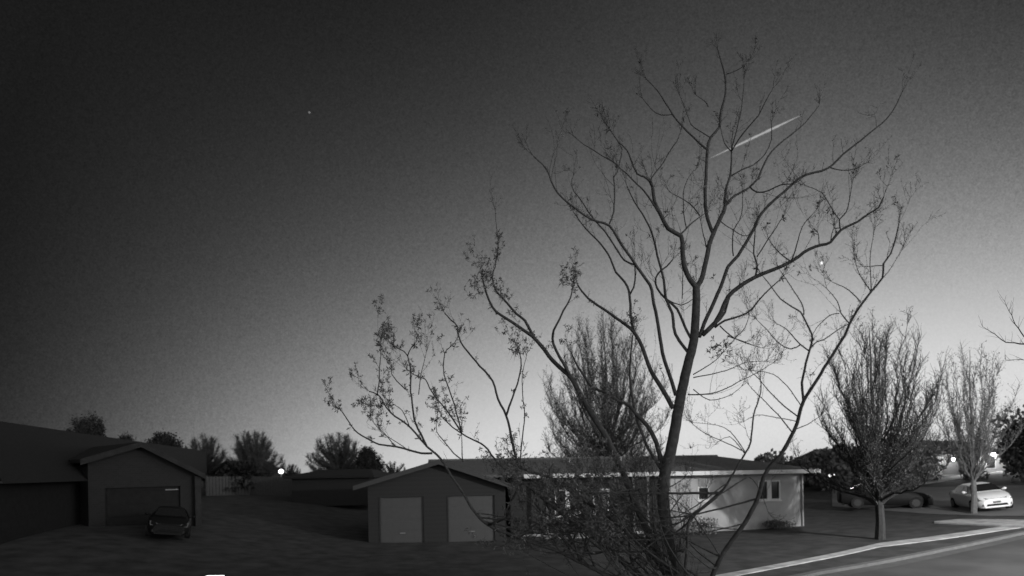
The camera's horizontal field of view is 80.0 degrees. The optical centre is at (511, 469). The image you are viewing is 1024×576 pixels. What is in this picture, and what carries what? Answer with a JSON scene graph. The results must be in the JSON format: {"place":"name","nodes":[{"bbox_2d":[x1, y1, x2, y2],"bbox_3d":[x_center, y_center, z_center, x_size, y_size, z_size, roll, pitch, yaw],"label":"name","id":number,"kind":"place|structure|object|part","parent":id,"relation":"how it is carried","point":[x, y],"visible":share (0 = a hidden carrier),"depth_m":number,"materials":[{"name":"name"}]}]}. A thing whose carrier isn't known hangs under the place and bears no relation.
{"place":"outdoors","nodes":[
{"label":"outdoors","id":0,"kind":"place"},
{"bbox_2d":[0,469,1023,575],"bbox_3d":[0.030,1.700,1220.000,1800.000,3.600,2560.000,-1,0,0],"label":"ground","id":1,"kind":"structure","parent":0,"point":[255,535],"depth_m":22.60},
{"bbox_2d":[63,411,106,436],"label":"bare tree","id":2,"kind":"object","parent":1,"relation":"on","point":[95,428],"visible":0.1,"depth_m":61.48,"materials":[{"name":"black plant"}]},
{"bbox_2d":[0,421,206,543],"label":"neighbour house","id":3,"kind":"structure","parent":1,"relation":"on","point":[52,479],"depth_m":23.61,"materials":[{"name":"brick"}]},
{"bbox_2d":[105,486,178,525],"bbox_3d":[-14.958,1.759,24.769,0.100,2.600,2.767,-1,0,40],"label":"garage door","id":4,"kind":"structure","parent":3,"relation":"in","point":[127,506],"depth_m":24.54,"materials":[{"name":"paint"}]},
{"bbox_2d":[118,430,135,440],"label":"bare tree","id":5,"kind":"object","parent":1,"relation":"on","point":[128,437],"visible":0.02,"depth_m":74.72,"materials":[{"name":"black plant"}]},
{"bbox_2d":[144,428,187,448],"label":"bare tree","id":6,"kind":"object","parent":1,"relation":"on","point":[164,438],"visible":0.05,"depth_m":59.59,"materials":[{"name":"black plant"}]},
{"bbox_2d":[145,506,195,537],"bbox_3d":[-12.975,1.945,23.177,1.685,1.065,3.561,8,-4,-28],"label":"parked car","id":7,"kind":"object","parent":1,"relation":"on","point":[169,520],"visible":1,"depth_m":21.97,"materials":[{"name":"paint"}]},
{"bbox_2d":[185,432,227,488],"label":"bare tree","id":8,"kind":"object","parent":1,"relation":"on","point":[208,447],"visible":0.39,"depth_m":65.49,"materials":[{"name":"plant"}]},
{"bbox_2d":[211,459,277,494],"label":"evergreen tree","id":9,"kind":"object","parent":1,"relation":"on","point":[247,470],"visible":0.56,"depth_m":48.85,"materials":[{"name":"black plant"}]},
{"bbox_2d":[209,460,279,477],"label":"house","id":10,"kind":"structure","parent":1,"relation":"on","point":[228,462],"depth_m":56.33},
{"bbox_2d":[205,475,291,495],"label":"fence","id":11,"kind":"object","parent":1,"relation":"on","point":[266,484],"visible":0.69,"depth_m":48.27,"materials":[{"name":"grey wood"}]},
{"bbox_2d":[219,429,288,477],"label":"bare tree","id":12,"kind":"object","parent":1,"relation":"on","point":[256,451],"visible":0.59,"depth_m":61.27,"materials":[{"name":"plant"}]},
{"bbox_2d":[260,478,287,492],"bbox_3d":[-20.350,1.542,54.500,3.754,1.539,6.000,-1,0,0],"label":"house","id":13,"kind":"structure","parent":1,"relation":"on","point":[282,485],"depth_m":52.00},
{"bbox_2d":[278,464,300,476],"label":"bare tree","id":14,"kind":"object","parent":1,"relation":"on","point":[289,472],"visible":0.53,"depth_m":84.67,"materials":[{"name":"plant"}]},
{"bbox_2d":[305,432,361,471],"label":"bare tree","id":15,"kind":"object","parent":1,"relation":"on","point":[342,457],"visible":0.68,"depth_m":65.04,"materials":[{"name":"plant"}]},
{"bbox_2d":[283,469,392,505],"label":"house","id":16,"kind":"structure","parent":1,"relation":"on","point":[327,487],"depth_m":42.00,"materials":[{"name":"grey"}]},
{"bbox_2d":[353,445,384,470],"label":"bare tree","id":17,"kind":"object","parent":1,"relation":"on","point":[367,458],"visible":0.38,"depth_m":59.30,"materials":[{"name":"plant"}]},
{"bbox_2d":[383,461,405,472],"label":"bare tree","id":18,"kind":"object","parent":1,"relation":"on","point":[390,469],"visible":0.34,"depth_m":79.63,"materials":[{"name":"plant"}]},
{"bbox_2d":[560,509,585,536],"bbox_3d":[2.919,2.543,28.405,1.656,1.491,0.896,-1,0,-18],"label":"foundation shrub","id":19,"kind":"object","parent":1,"relation":"on","point":[576,529],"visible":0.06,"depth_m":28.39,"materials":[{"name":"black plant"}]},
{"bbox_2d":[353,455,820,542],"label":"ranch house","id":20,"kind":"structure","parent":1,"relation":"on","point":[426,503],"depth_m":29.02,"materials":[{"name":"paint"}]},
{"bbox_2d":[379,496,425,542],"bbox_3d":[-4.867,2.229,27.057,2.022,2.100,0.160,-1,0,-5],"label":"garage door","id":21,"kind":"structure","parent":20,"relation":"in","point":[401,518],"depth_m":27.07,"materials":[{"name":"paint"}]},
{"bbox_2d":[447,494,496,541],"bbox_3d":[-1.806,2.176,27.311,2.178,2.100,0.160,-1,0,-5],"label":"garage door","id":22,"kind":"structure","parent":20,"relation":"in","point":[461,517],"depth_m":27.32,"materials":[{"name":"paint"}]},
{"bbox_2d":[555,490,580,516],"bbox_3d":[2.663,1.623,29.243,1.340,1.310,0.170,-1,0,-5],"label":"window","id":23,"kind":"structure","parent":20,"relation":"in","point":[565,498],"depth_m":29.24,"materials":[{"name":"white paint"}]},
{"bbox_2d":[593,489,608,531],"bbox_3d":[4.296,1.964,29.393,0.782,2.050,0.138,-1,0,-5],"label":"door","id":24,"kind":"structure","parent":20,"relation":"in","point":[602,489],"depth_m":29.40,"materials":[{"name":"paint"}]},
{"bbox_2d":[698,487,709,501],"bbox_3d":[9.346,1.215,29.797,0.678,0.723,0.170,-1,0,-5],"label":"window","id":25,"kind":"structure","parent":20,"relation":"in","point":[699,489],"depth_m":29.81,"materials":[{"name":"white paint"}]},
{"bbox_2d":[758,480,781,501],"bbox_3d":[12.664,1.055,30.073,1.230,1.029,0.170,-1,0,-5],"label":"window","id":26,"kind":"structure","parent":20,"relation":"in","point":[773,492],"depth_m":30.08,"materials":[{"name":"white paint"}]},
{"bbox_2d":[538,305,674,456],"bbox_3d":[6.373,-3.892,41.039,8.937,14.621,11.970,-1,0,12],"label":"backyard tree","id":27,"kind":"object","parent":1,"relation":"on","point":[622,433],"visible":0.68,"depth_m":39.97,"materials":[{"name":"grey plant"}]},
{"bbox_2d":[321,32,944,575],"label":"bare tree","id":28,"kind":"object","parent":1,"relation":"on","point":[599,532],"visible":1,"depth_m":9.13,"materials":[{"name":"grey plant"}]},
{"bbox_2d":[685,516,718,534],"bbox_3d":[8.821,2.659,28.517,1.626,1.017,0.922,-1,0,11],"label":"foundation shrub","id":29,"kind":"object","parent":1,"relation":"on","point":[703,527],"visible":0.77,"depth_m":28.43,"materials":[{"name":"grey plant"}]},
{"bbox_2d":[754,448,790,464],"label":"evergreen tree","id":30,"kind":"object","parent":1,"relation":"on","point":[767,456],"visible":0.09,"depth_m":51.17,"materials":[{"name":"black plant"}]},
{"bbox_2d":[762,520,796,528],"bbox_3d":[12.927,2.713,29.626,1.600,0.577,1.017,-1,0,0],"label":"foundation shrub","id":31,"kind":"object","parent":1,"relation":"on","point":[773,525],"visible":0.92,"depth_m":29.43,"materials":[{"name":"black plant"}]},
{"bbox_2d":[780,455,818,486],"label":"evergreen tree","id":32,"kind":"object","parent":1,"relation":"on","point":[793,462],"visible":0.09,"depth_m":57.31,"materials":[{"name":"black plant"}]},
{"bbox_2d":[789,449,856,482],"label":"house","id":33,"kind":"structure","parent":1,"relation":"on","point":[811,455],"depth_m":61.48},
{"bbox_2d":[801,442,860,490],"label":"evergreen tree","id":34,"kind":"object","parent":1,"relation":"on","point":[830,457],"visible":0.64,"depth_m":51.45,"materials":[{"name":"black plant"}]},
{"bbox_2d":[788,307,961,539],"bbox_3d":[14.778,-1.639,23.931,5.896,9.440,6.130,-1,0,0],"label":"street tree","id":35,"kind":"object","parent":1,"relation":"on","point":[871,447],"visible":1,"depth_m":23.77,"materials":[{"name":"grey plant"}]},
{"bbox_2d":[851,431,935,484],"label":"evergreen tree","id":36,"kind":"object","parent":1,"relation":"on","point":[917,462],"visible":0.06,"depth_m":47.64,"materials":[{"name":"black plant"}]},
{"bbox_2d":[790,530,1023,575],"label":"curb","id":37,"kind":"structure","parent":1,"relation":"on","point":[891,559],"depth_m":19.63,"materials":[{"name":"concrete"}]},
{"bbox_2d":[904,445,946,481],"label":"evergreen tree","id":38,"kind":"object","parent":1,"relation":"on","point":[933,458],"visible":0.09,"depth_m":47.99,"materials":[{"name":"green plant"}]},
{"bbox_2d":[927,440,1008,476],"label":"house","id":39,"kind":"structure","parent":1,"relation":"on","point":[951,469],"depth_m":52.95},
{"bbox_2d":[942,452,975,475],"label":"garage door","id":40,"kind":"structure","parent":39,"relation":"in","point":[951,469],"depth_m":52.93,"materials":[{"name":"paint"}]},
{"bbox_2d":[985,455,995,468],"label":"window","id":41,"kind":"structure","parent":39,"relation":"in","point":[993,466],"depth_m":52.93,"materials":[{"name":"white paint"}]},
{"bbox_2d":[958,465,989,479],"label":"shrub","id":42,"kind":"object","parent":1,"relation":"on","point":[965,477],"visible":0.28,"depth_m":46.83,"materials":[{"name":"black plant"}]},
{"bbox_2d":[925,340,1023,513],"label":"street tree","id":43,"kind":"object","parent":1,"relation":"on","point":[976,452],"visible":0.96,"depth_m":29.10,"materials":[{"name":"grey plant"}]},
{"bbox_2d":[934,519,1023,527],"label":"driveway apron","id":44,"kind":"object","parent":1,"relation":"on","point":[1000,522],"visible":1,"depth_m":25.98,"materials":[{"name":"concrete"}]},
{"bbox_2d":[978,290,1023,360],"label":"bare tree","id":45,"kind":"object","parent":1,"relation":"on","point":[1020,343],"visible":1,"depth_m":11.49,"materials":[{"name":"grey plant"}]},
{"bbox_2d":[992,404,1023,481],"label":"evergreen tree","id":46,"kind":"object","parent":1,"relation":"on","point":[1013,454],"visible":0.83,"depth_m":41.90,"materials":[{"name":"black plant"}]},
{"bbox_2d":[0,0,1023,473],"label":"sky","id":47,"kind":"structure","parent":0,"point":[187,248],"materials":[{"name":"grey"}]},
{"bbox_2d":[711,115,800,157],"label":"meteor","id":48,"kind":"object","parent":47,"relation":"in","point":[766,131],"visible":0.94,"depth_m":699.30},
{"bbox_2d":[715,526,1020,575],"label":"sidewalk","id":49,"kind":"structure","parent":0,"point":[868,547],"depth_m":22.28,"materials":[{"name":"concrete"}]},
{"bbox_2d":[832,485,1023,515],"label":"driveway","id":50,"kind":"structure","parent":0,"point":[941,500],"depth_m":33.37,"materials":[{"name":"concrete"}]},
{"bbox_2d":[837,483,933,507],"bbox_3d":[21.079,1.464,34.629,4.565,1.479,2.160,-1,-2,22],"label":"parked car","id":51,"kind":"object","parent":50,"relation":"on","point":[914,499],"visible":0.62,"depth_m":33.63,"materials":[{"name":"paint"}]},
{"bbox_2d":[949,482,1012,510],"bbox_3d":[23.568,1.315,30.782,1.901,1.301,4.017,-8,-2,18],"label":"parked car","id":52,"kind":"object","parent":50,"relation":"on","point":[990,495],"visible":0.89,"depth_m":29.82,"materials":[{"name":"white paint"}]},
{"bbox_3d":[23.064,1.007,31.397,0.155,0.343,0.827,-1,0,19],"label":"side window","id":53,"kind":"part","parent":52,"relation":"part of","materials":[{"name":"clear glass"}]},
{"bbox_2d":[845,539,1023,575],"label":"road","id":54,"kind":"structure","parent":0,"point":[1005,559],"depth_m":18.18,"materials":[{"name":"grey asphalt"}]},
{"bbox_2d":[817,535,1023,575],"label":"gutter","id":55,"kind":"object","parent":54,"relation":"on","point":[906,561],"visible":1,"depth_m":19.51,"materials":[{"name":"concrete"}]},
{"bbox_2d":[905,471,1002,484],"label":"path","id":56,"kind":"structure","parent":0,"point":[951,478],"depth_m":48.74,"materials":[{"name":"concrete"}]}
]}

